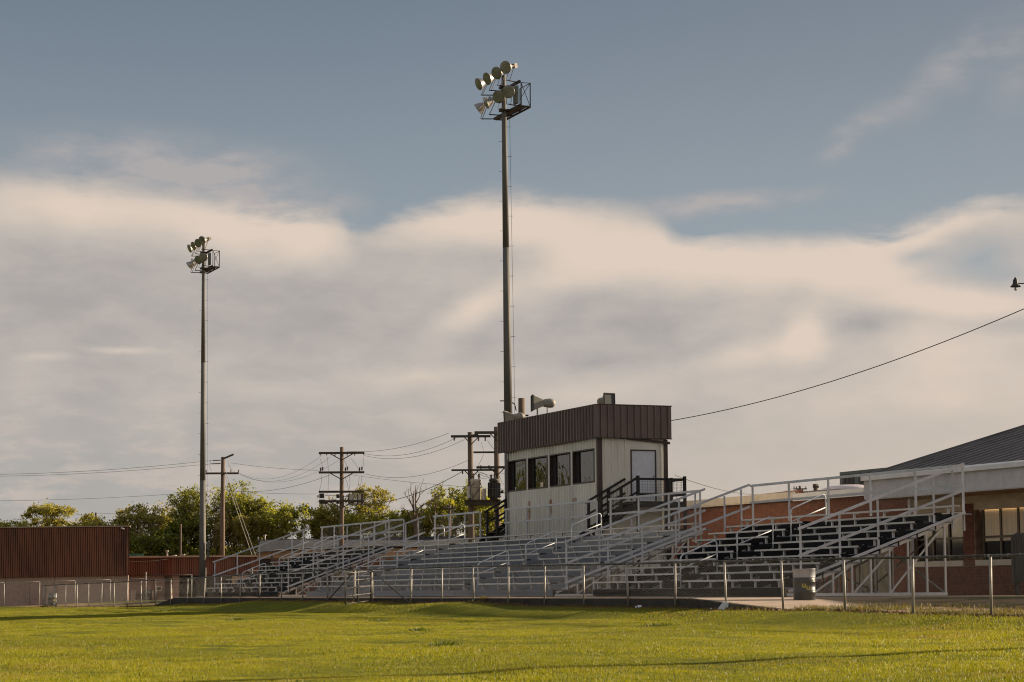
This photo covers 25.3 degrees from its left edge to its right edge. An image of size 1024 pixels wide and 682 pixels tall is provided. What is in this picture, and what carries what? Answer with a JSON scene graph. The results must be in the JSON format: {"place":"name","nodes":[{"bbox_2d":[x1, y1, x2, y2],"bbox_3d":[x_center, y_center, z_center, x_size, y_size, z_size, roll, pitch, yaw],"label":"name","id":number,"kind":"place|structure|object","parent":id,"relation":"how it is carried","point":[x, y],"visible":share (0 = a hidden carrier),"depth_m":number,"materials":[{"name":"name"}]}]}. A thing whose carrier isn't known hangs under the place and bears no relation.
{"place":"outdoors","nodes":[
{"label":"outdoors","id":0,"kind":"place"},
{"bbox_2d":[482,489,485,499],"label":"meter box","id":1,"kind":"object","parent":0,"point":[483,494],"visible":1,"depth_m":124.87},
{"bbox_2d":[0,595,1023,681],"bbox_3d":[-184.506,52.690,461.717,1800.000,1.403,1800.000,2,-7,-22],"label":"ground","id":2,"kind":"structure","parent":0,"point":[493,613],"depth_m":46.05,"materials":[{"name":"plant"}]},
{"bbox_2d":[0,519,32,526],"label":"tree","id":3,"kind":"object","parent":2,"relation":"on","point":[16,524],"visible":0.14,"depth_m":214.87,"materials":[{"name":"green plant"}]},
{"bbox_2d":[20,498,77,525],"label":"tree","id":4,"kind":"object","parent":2,"relation":"on","point":[49,512],"visible":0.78,"depth_m":215.58,"materials":[{"name":"green plant"}]},
{"bbox_2d":[48,593,56,605],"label":"trash barrel","id":5,"kind":"object","parent":2,"relation":"on","point":[50,598],"visible":0.59,"depth_m":148.22,"materials":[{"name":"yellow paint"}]},
{"bbox_2d":[0,526,130,605],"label":"brown building","id":6,"kind":"structure","parent":2,"relation":"on","point":[30,557],"depth_m":167.89,"materials":[{"name":"red metal"}]},
{"bbox_2d":[2,578,144,604],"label":"chain link fence","id":7,"kind":"object","parent":2,"relation":"on","point":[71,592],"visible":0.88,"depth_m":159.91,"materials":[{"name":"metal"}]},
{"bbox_2d":[63,517,98,525],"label":"tree","id":8,"kind":"object","parent":2,"relation":"on","point":[75,524],"visible":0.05,"depth_m":217.52,"materials":[{"name":"green plant"}]},
{"bbox_2d":[76,512,134,540],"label":"tree","id":9,"kind":"object","parent":2,"relation":"on","point":[96,521],"visible":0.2,"depth_m":214.30,"materials":[{"name":"green plant"}]},
{"bbox_2d":[108,508,147,551],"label":"tree","id":10,"kind":"object","parent":2,"relation":"on","point":[120,515],"visible":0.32,"depth_m":216.27,"materials":[{"name":"green plant"}]},
{"bbox_2d":[142,590,150,599],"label":"condenser","id":11,"kind":"object","parent":2,"relation":"on","point":[149,595],"visible":0.69,"depth_m":175.62,"materials":[{"name":"metal"}]},
{"bbox_2d":[118,500,176,540],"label":"tree","id":12,"kind":"object","parent":2,"relation":"on","point":[152,520],"visible":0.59,"depth_m":215.14,"materials":[{"name":"green plant"}]},
{"bbox_2d":[129,527,192,555],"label":"tree","id":13,"kind":"object","parent":2,"relation":"on","point":[157,544],"visible":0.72,"depth_m":210.40,"materials":[{"name":"green plant"}]},
{"bbox_2d":[154,598,172,605],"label":"ramp","id":14,"kind":"structure","parent":2,"relation":"on","point":[165,602],"depth_m":114.84,"materials":[{"name":"concrete"}]},
{"bbox_2d":[152,609,175,611],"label":"grass clump","id":15,"kind":"object","parent":2,"relation":"on","point":[162,611],"visible":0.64,"depth_m":99.25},
{"bbox_2d":[180,524,181,555],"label":"utility pole","id":16,"kind":"object","parent":2,"relation":"on","point":[180,539],"visible":0.34,"depth_m":199.92,"materials":[{"name":"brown wood"}]},
{"bbox_2d":[151,515,215,555],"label":"tree","id":17,"kind":"object","parent":2,"relation":"on","point":[187,527],"visible":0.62,"depth_m":212.23,"materials":[{"name":"green plant"}]},
{"bbox_2d":[128,550,256,599],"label":"building","id":18,"kind":"structure","parent":2,"relation":"on","point":[161,567],"depth_m":176.30,"materials":[{"name":"brick"}]},
{"bbox_2d":[179,576,187,596],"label":"doorway","id":19,"kind":"structure","parent":18,"relation":"in","point":[183,582],"depth_m":176.19,"materials":[{"name":"metal"}]},
{"bbox_2d":[188,576,213,596],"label":"doorway","id":20,"kind":"structure","parent":18,"relation":"in","point":[209,582],"depth_m":176.84,"materials":[{"name":"metal"}]},
{"bbox_2d":[215,575,231,589],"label":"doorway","id":21,"kind":"structure","parent":18,"relation":"in","point":[216,578],"depth_m":176.30,"materials":[{"name":"metal"}]},
{"bbox_2d":[164,483,220,546],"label":"tree","id":22,"kind":"object","parent":2,"relation":"on","point":[183,506],"visible":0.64,"depth_m":216.10,"materials":[{"name":"green plant"}]},
{"bbox_2d":[129,546,256,555],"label":"scrub","id":23,"kind":"object","parent":2,"relation":"on","point":[195,552],"visible":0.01,"depth_m":211.49,"materials":[{"name":"green plant"}]},
{"bbox_2d":[145,567,252,600],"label":"chain link fence","id":24,"kind":"object","parent":2,"relation":"on","point":[191,583],"visible":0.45,"depth_m":159.93,"materials":[{"name":"metal"}]},
{"bbox_2d":[186,236,219,596],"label":"light pole","id":25,"kind":"object","parent":2,"relation":"on","point":[202,257],"visible":1,"depth_m":151.01,"materials":[{"name":"metal"}]},
{"bbox_2d":[206,454,238,554],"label":"utility pole","id":26,"kind":"object","parent":2,"relation":"on","point":[222,521],"visible":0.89,"depth_m":189.70,"materials":[{"name":"brown wood"}]},
{"bbox_2d":[27,465,194,475],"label":"power line","id":27,"kind":"object","parent":26,"relation":"attached to","point":[103,472],"visible":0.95,"depth_m":194.60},
{"bbox_2d":[9,490,220,500],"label":"power line","id":28,"kind":"object","parent":26,"relation":"attached to","point":[93,498],"visible":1,"depth_m":195.63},
{"bbox_2d":[28,460,212,473],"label":"power line","id":29,"kind":"object","parent":26,"relation":"attached to","point":[110,469],"visible":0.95,"depth_m":194.60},
{"bbox_2d":[224,468,255,554],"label":"guy wire","id":30,"kind":"object","parent":26,"relation":"attached to","point":[239,510],"visible":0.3,"depth_m":185.70,"materials":[{"name":"metal"}]},
{"bbox_2d":[224,476,325,491],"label":"power line","id":31,"kind":"object","parent":26,"relation":"attached to","point":[276,489],"visible":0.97,"depth_m":170.22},
{"bbox_2d":[193,503,253,554],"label":"tree","id":32,"kind":"object","parent":2,"relation":"on","point":[214,537],"visible":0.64,"depth_m":212.62,"materials":[{"name":"green plant"}]},
{"bbox_2d":[206,480,260,551],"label":"tree","id":33,"kind":"object","parent":2,"relation":"on","point":[228,498],"visible":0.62,"depth_m":214.68,"materials":[{"name":"green plant"}]},
{"bbox_2d":[226,617,254,620],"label":"grass clump","id":34,"kind":"object","parent":2,"relation":"on","point":[240,618],"visible":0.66,"depth_m":71.95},
{"bbox_2d":[227,514,277,554],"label":"tree","id":35,"kind":"object","parent":2,"relation":"on","point":[242,540],"visible":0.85,"depth_m":212.49,"materials":[{"name":"green plant"}]},
{"bbox_2d":[225,493,298,550],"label":"tree","id":36,"kind":"object","parent":2,"relation":"on","point":[260,500],"visible":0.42,"depth_m":214.64,"materials":[{"name":"green plant"}]},
{"bbox_2d":[247,502,321,539],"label":"tree","id":37,"kind":"object","parent":2,"relation":"on","point":[272,520],"visible":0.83,"depth_m":212.92,"materials":[{"name":"green plant"}]},
{"bbox_2d":[306,507,347,538],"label":"tree","id":38,"kind":"object","parent":2,"relation":"on","point":[315,528],"visible":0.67,"depth_m":214.54,"materials":[{"name":"green plant"}]},
{"bbox_2d":[315,495,356,537],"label":"tree","id":39,"kind":"object","parent":2,"relation":"on","point":[332,507],"visible":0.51,"depth_m":214.81,"materials":[{"name":"green plant"}]},
{"bbox_2d":[317,447,363,580],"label":"utility pole","id":40,"kind":"object","parent":2,"relation":"on","point":[350,500],"visible":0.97,"depth_m":150.12,"materials":[{"name":"brown wood"}]},
{"bbox_2d":[350,433,447,451],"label":"power line","id":41,"kind":"object","parent":40,"relation":"attached to","point":[388,449],"visible":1,"depth_m":140.55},
{"bbox_2d":[355,475,496,488],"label":"power line","id":42,"kind":"object","parent":40,"relation":"attached to","point":[434,484],"visible":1,"depth_m":121.82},
{"bbox_2d":[323,512,371,537],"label":"tree","id":43,"kind":"object","parent":2,"relation":"on","point":[350,518],"visible":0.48,"depth_m":213.71,"materials":[{"name":"green plant"}]},
{"bbox_2d":[336,483,396,537],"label":"tree","id":44,"kind":"object","parent":2,"relation":"on","point":[374,495],"visible":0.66,"depth_m":216.01,"materials":[{"name":"green plant"}]},
{"bbox_2d":[367,618,389,620],"bbox_3d":[-3.746,7.911,64.741,0.713,0.100,0.691,0,-6,-3],"label":"grass clump","id":45,"kind":"object","parent":2,"relation":"on","point":[379,619],"visible":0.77,"depth_m":64.70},
{"bbox_2d":[254,525,504,594],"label":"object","id":46,"kind":"structure","parent":2,"relation":"on","point":[283,544],"depth_m":150.26,"materials":[{"name":"red"}]},
{"bbox_2d":[259,558,270,572],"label":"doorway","id":47,"kind":"structure","parent":46,"relation":"in","point":[262,560],"depth_m":149.90,"materials":[{"name":"black"}]},
{"bbox_2d":[286,560,295,594],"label":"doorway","id":48,"kind":"structure","parent":46,"relation":"in","point":[292,592],"depth_m":149.72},
{"bbox_2d":[322,564,351,585],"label":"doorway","id":49,"kind":"structure","parent":46,"relation":"in","point":[351,564],"depth_m":149.83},
{"bbox_2d":[364,507,422,536],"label":"tree","id":50,"kind":"object","parent":2,"relation":"on","point":[374,518],"visible":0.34,"depth_m":214.72,"materials":[{"name":"green plant"}]},
{"bbox_2d":[381,507,442,536],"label":"tree","id":51,"kind":"object","parent":2,"relation":"on","point":[426,525],"visible":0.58,"depth_m":213.84,"materials":[{"name":"green plant"}]},
{"bbox_2d":[408,626,430,630],"bbox_3d":[-2.076,6.489,51.490,0.520,0.126,0.541,-1,-6,3],"label":"grass clump","id":52,"kind":"object","parent":2,"relation":"on","point":[419,629],"visible":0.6,"depth_m":51.39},
{"bbox_2d":[401,479,442,536],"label":"bare tree","id":53,"kind":"object","parent":2,"relation":"on","point":[414,511],"visible":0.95,"depth_m":212.21,"materials":[{"name":"brown plant"}]},
{"bbox_2d":[173,597,688,607],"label":"retaining wall","id":54,"kind":"structure","parent":2,"relation":"on","point":[553,601],"depth_m":70.38,"materials":[{"name":"concrete"}]},
{"bbox_2d":[417,493,467,535],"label":"tree","id":55,"kind":"object","parent":2,"relation":"on","point":[449,501],"visible":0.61,"depth_m":214.35,"materials":[{"name":"green plant"}]},
{"bbox_2d":[427,640,461,646],"bbox_3d":[-1.187,5.233,39.553,0.609,0.142,0.585,-4,-7,31],"label":"grass clump","id":56,"kind":"object","parent":2,"relation":"on","point":[438,644],"visible":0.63,"depth_m":39.49,"materials":[{"name":"plant"}]},
{"bbox_2d":[444,505,454,535],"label":"utility pole","id":57,"kind":"object","parent":2,"relation":"on","point":[449,508],"visible":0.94,"depth_m":189.87,"materials":[{"name":"brown wood"}]},
{"bbox_2d":[427,479,503,535],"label":"tree","id":58,"kind":"object","parent":2,"relation":"on","point":[461,495],"visible":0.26,"depth_m":215.75,"materials":[{"name":"green plant"}]},
{"bbox_2d":[451,427,504,541],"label":"utility pole pair","id":59,"kind":"object","parent":2,"relation":"on","point":[495,469],"visible":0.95,"depth_m":124.87,"materials":[{"name":"brown wood"}]},
{"bbox_2d":[348,472,460,504],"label":"power line","id":60,"kind":"object","parent":59,"relation":"attached to","point":[400,498],"visible":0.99,"depth_m":136.96,"materials":[{"name":"metal"}]},
{"bbox_2d":[363,439,452,455],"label":"power line","id":61,"kind":"object","parent":59,"relation":"attached to","point":[410,453],"visible":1,"depth_m":135.97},
{"bbox_2d":[364,439,464,458],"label":"power line","id":62,"kind":"object","parent":59,"relation":"attached to","point":[415,456],"visible":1,"depth_m":135.99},
{"bbox_2d":[367,460,467,477],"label":"power line","id":63,"kind":"object","parent":59,"relation":"attached to","point":[414,476],"visible":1,"depth_m":139.69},
{"bbox_2d":[467,473,481,499],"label":"transformer","id":64,"kind":"object","parent":59,"relation":"on","point":[473,493],"visible":1,"depth_m":124.53,"materials":[{"name":"metal"}]},
{"bbox_2d":[488,473,500,499],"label":"transformer","id":65,"kind":"object","parent":59,"relation":"on","point":[493,494],"visible":1,"depth_m":124.34,"materials":[{"name":"metal"}]},
{"bbox_2d":[458,497,503,534],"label":"tree","id":66,"kind":"object","parent":2,"relation":"on","point":[483,524],"visible":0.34,"depth_m":214.32,"materials":[{"name":"green plant"}]},
{"bbox_2d":[479,498,506,541],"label":"stairs","id":67,"kind":"structure","parent":2,"relation":"on","point":[499,530],"depth_m":103.52,"materials":[{"name":"metal"}]},
{"bbox_2d":[474,61,530,539],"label":"light pole","id":68,"kind":"object","parent":2,"relation":"on","point":[504,93],"visible":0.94,"depth_m":108.01,"materials":[{"name":"metal"}]},
{"bbox_2d":[500,398,528,415],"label":"wooden pole","id":69,"kind":"object","parent":2,"relation":"on","point":[521,405],"visible":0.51,"depth_m":114.03,"materials":[{"name":"brown wood"}]},
{"bbox_2d":[35,599,1023,616],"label":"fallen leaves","id":70,"kind":"object","parent":2,"relation":"on","point":[786,609],"visible":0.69,"depth_m":62.97,"materials":[{"name":"plant"}]},
{"bbox_2d":[43,553,1023,615],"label":"chain link fence","id":71,"kind":"object","parent":2,"relation":"on","point":[912,558],"visible":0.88,"depth_m":62.88,"materials":[{"name":"metal"}]},
{"bbox_2d":[344,570,371,604],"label":"tube gate","id":72,"kind":"structure","parent":71,"relation":"attached to","point":[358,579],"depth_m":82.47,"materials":[{"name":"metal"}]},
{"bbox_2d":[44,598,1023,616],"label":"fence weeds","id":73,"kind":"object","parent":2,"relation":"on","point":[934,611],"visible":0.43,"depth_m":53.31,"materials":[{"name":"plant"}]},
{"bbox_2d":[497,404,671,593],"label":"press box","id":74,"kind":"object","parent":2,"relation":"on","point":[583,453],"visible":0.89,"depth_m":95.02,"materials":[{"name":"metal"}]},
{"bbox_2d":[503,411,524,420],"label":"loudspeaker","id":75,"kind":"object","parent":74,"relation":"on","point":[507,416],"visible":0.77,"depth_m":103.67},
{"bbox_2d":[508,458,526,491],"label":"window","id":76,"kind":"structure","parent":74,"relation":"in","point":[517,468],"depth_m":102.02,"materials":[{"name":"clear glass"}]},
{"bbox_2d":[528,455,547,489],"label":"window","id":77,"kind":"structure","parent":74,"relation":"in","point":[537,466],"depth_m":99.83,"materials":[{"name":"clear glass"}]},
{"bbox_2d":[531,394,555,414],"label":"loudspeaker","id":78,"kind":"object","parent":74,"relation":"on","point":[537,402],"visible":0.99,"depth_m":100.16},
{"bbox_2d":[549,452,570,486],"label":"window","id":79,"kind":"structure","parent":74,"relation":"in","point":[559,464],"depth_m":97.52,"materials":[{"name":"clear glass"}]},
{"bbox_2d":[572,448,594,484],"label":"window","id":80,"kind":"structure","parent":74,"relation":"in","point":[583,461],"depth_m":95.19,"materials":[{"name":"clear glass"}]},
{"bbox_2d":[597,393,614,403],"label":"loudspeaker","id":81,"kind":"object","parent":74,"relation":"on","point":[607,398],"visible":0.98,"depth_m":93.94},
{"bbox_2d":[580,476,686,573],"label":"stairs","id":82,"kind":"structure","parent":74,"relation":"attached to","point":[669,489],"depth_m":92.78,"materials":[{"name":"metal"}]},
{"bbox_2d":[632,451,654,500],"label":"door","id":83,"kind":"structure","parent":74,"relation":"in","point":[643,462],"depth_m":94.20,"materials":[{"name":"metal"}]},
{"bbox_2d":[671,309,1023,420],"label":"power line","id":84,"kind":"object","parent":74,"relation":"attached to","point":[855,373],"visible":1,"depth_m":82.23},
{"bbox_2d":[639,623,677,626],"bbox_3d":[3.315,6.331,50.948,0.892,0.126,0.864,-4,-7,28],"label":"grass clump","id":85,"kind":"object","parent":2,"relation":"on","point":[657,625],"visible":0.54,"depth_m":50.92,"materials":[{"name":"plant"}]},
{"bbox_2d":[367,596,1023,600],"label":"walkway","id":86,"kind":"structure","parent":2,"relation":"on","point":[840,598],"depth_m":68.63,"materials":[{"name":"concrete"}]},
{"bbox_2d":[205,519,403,596],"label":"bleacher","id":87,"kind":"object","parent":86,"relation":"on","point":[307,561],"visible":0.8,"depth_m":118.36,"materials":[{"name":"metal"}]},
{"bbox_2d":[305,488,710,596],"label":"bleacher","id":88,"kind":"object","parent":86,"relation":"on","point":[585,548],"visible":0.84,"depth_m":90.73,"materials":[{"name":"metal"}]},
{"bbox_2d":[593,462,971,596],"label":"bleacher","id":89,"kind":"object","parent":86,"relation":"on","point":[854,536],"visible":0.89,"depth_m":69.57,"materials":[{"name":"metal"}]},
{"bbox_2d":[718,602,728,609],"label":"litter","id":90,"kind":"object","parent":2,"relation":"on","point":[723,605],"visible":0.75,"depth_m":57.24,"materials":[{"name":"white paper"}]},
{"bbox_2d":[689,597,871,609],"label":"ramp","id":91,"kind":"structure","parent":2,"relation":"on","point":[756,602],"depth_m":58.49,"materials":[{"name":"concrete"}]},
{"bbox_2d":[793,569,815,599],"bbox_3d":[7.654,6.402,59.776,0.604,0.870,0.604,2,-7,-22],"label":"trash barrel","id":92,"kind":"object","parent":91,"relation":"on","point":[797,583],"visible":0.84,"depth_m":59.54,"materials":[{"name":"grey metal"}]},
{"bbox_2d":[793,603,818,608],"bbox_3d":[7.016,6.328,54.398,0.654,0.217,0.621,-6,-9,44],"label":"weed","id":93,"kind":"object","parent":2,"relation":"on","point":[806,606],"visible":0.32,"depth_m":54.37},
{"bbox_2d":[673,484,1020,592],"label":"school building","id":94,"kind":"structure","parent":2,"relation":"on","point":[899,550],"depth_m":97.95,"materials":[{"name":"brick"}]},
{"bbox_2d":[793,486,806,489],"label":"utility pole","id":95,"kind":"object","parent":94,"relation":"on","point":[799,488],"visible":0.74,"depth_m":189.76,"materials":[{"name":"brown wood"}]},
{"bbox_2d":[675,475,794,494],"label":"power line","id":96,"kind":"object","parent":95,"relation":"attached to","point":[720,489],"visible":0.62,"depth_m":112.45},
{"bbox_2d":[813,484,818,489],"bbox_3d":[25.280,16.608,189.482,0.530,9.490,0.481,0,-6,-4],"label":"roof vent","id":97,"kind":"object","parent":94,"relation":"on","point":[815,486],"visible":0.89,"depth_m":189.82,"materials":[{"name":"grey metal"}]},
{"bbox_2d":[840,468,883,484],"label":"rooftop unit","id":98,"kind":"object","parent":94,"relation":"on","point":[849,481],"visible":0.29,"depth_m":117.99,"materials":[{"name":"metal"}]},
{"bbox_2d":[857,548,888,592],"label":"door","id":99,"kind":"structure","parent":94,"relation":"in","point":[865,566],"depth_m":92.06,"materials":[{"name":"metal"}]},
{"bbox_2d":[854,604,876,611],"bbox_3d":[7.973,6.022,51.438,0.589,0.196,0.559,-6,-8,42],"label":"weed","id":100,"kind":"object","parent":2,"relation":"on","point":[857,608],"visible":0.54,"depth_m":51.34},
{"bbox_2d":[860,425,1023,594],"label":"gymnasium","id":101,"kind":"structure","parent":2,"relation":"on","point":[994,474],"depth_m":85.88,"materials":[{"name":"brown metal"}]},
{"bbox_2d":[918,513,932,561],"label":"window","id":102,"kind":"structure","parent":101,"relation":"in","point":[921,539],"depth_m":89.60,"materials":[{"name":"brown glass"}]},
{"bbox_2d":[932,512,948,560],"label":"window","id":103,"kind":"structure","parent":101,"relation":"in","point":[937,544],"depth_m":88.59,"materials":[{"name":"brown glass"}]},
{"bbox_2d":[948,511,963,560],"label":"window","id":104,"kind":"structure","parent":101,"relation":"in","point":[955,537],"depth_m":87.52,"materials":[{"name":"brown glass"}]},
{"bbox_2d":[982,509,999,559],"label":"window","id":105,"kind":"structure","parent":101,"relation":"in","point":[990,518],"depth_m":85.33,"materials":[{"name":"brown glass"}]},
{"bbox_2d":[999,508,1016,558],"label":"window","id":106,"kind":"structure","parent":101,"relation":"in","point":[1007,516],"depth_m":84.37,"materials":[{"name":"brown glass"}]},
{"bbox_2d":[1017,507,1023,532],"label":"window","id":107,"kind":"structure","parent":101,"relation":"in","point":[1020,511],"depth_m":83.57,"materials":[{"name":"beige glass"}]},
{"bbox_2d":[1011,532,1023,595],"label":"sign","id":108,"kind":"object","parent":2,"relation":"on","point":[1017,542],"visible":0.94,"depth_m":72.87,"materials":[{"name":"grey wood"}]},
{"bbox_2d":[0,0,1023,551],"label":"sky","id":109,"kind":"structure","parent":0,"point":[714,205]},
{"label":"utility pole","id":110,"kind":"object","parent":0,"visible":0},
{"bbox_2d":[1010,277,1023,290],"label":"barn lamp","id":111,"kind":"object","parent":110,"relation":"attached to","point":[1015,285],"visible":1,"depth_m":69.95,"materials":[{"name":"metal"}]}
]}

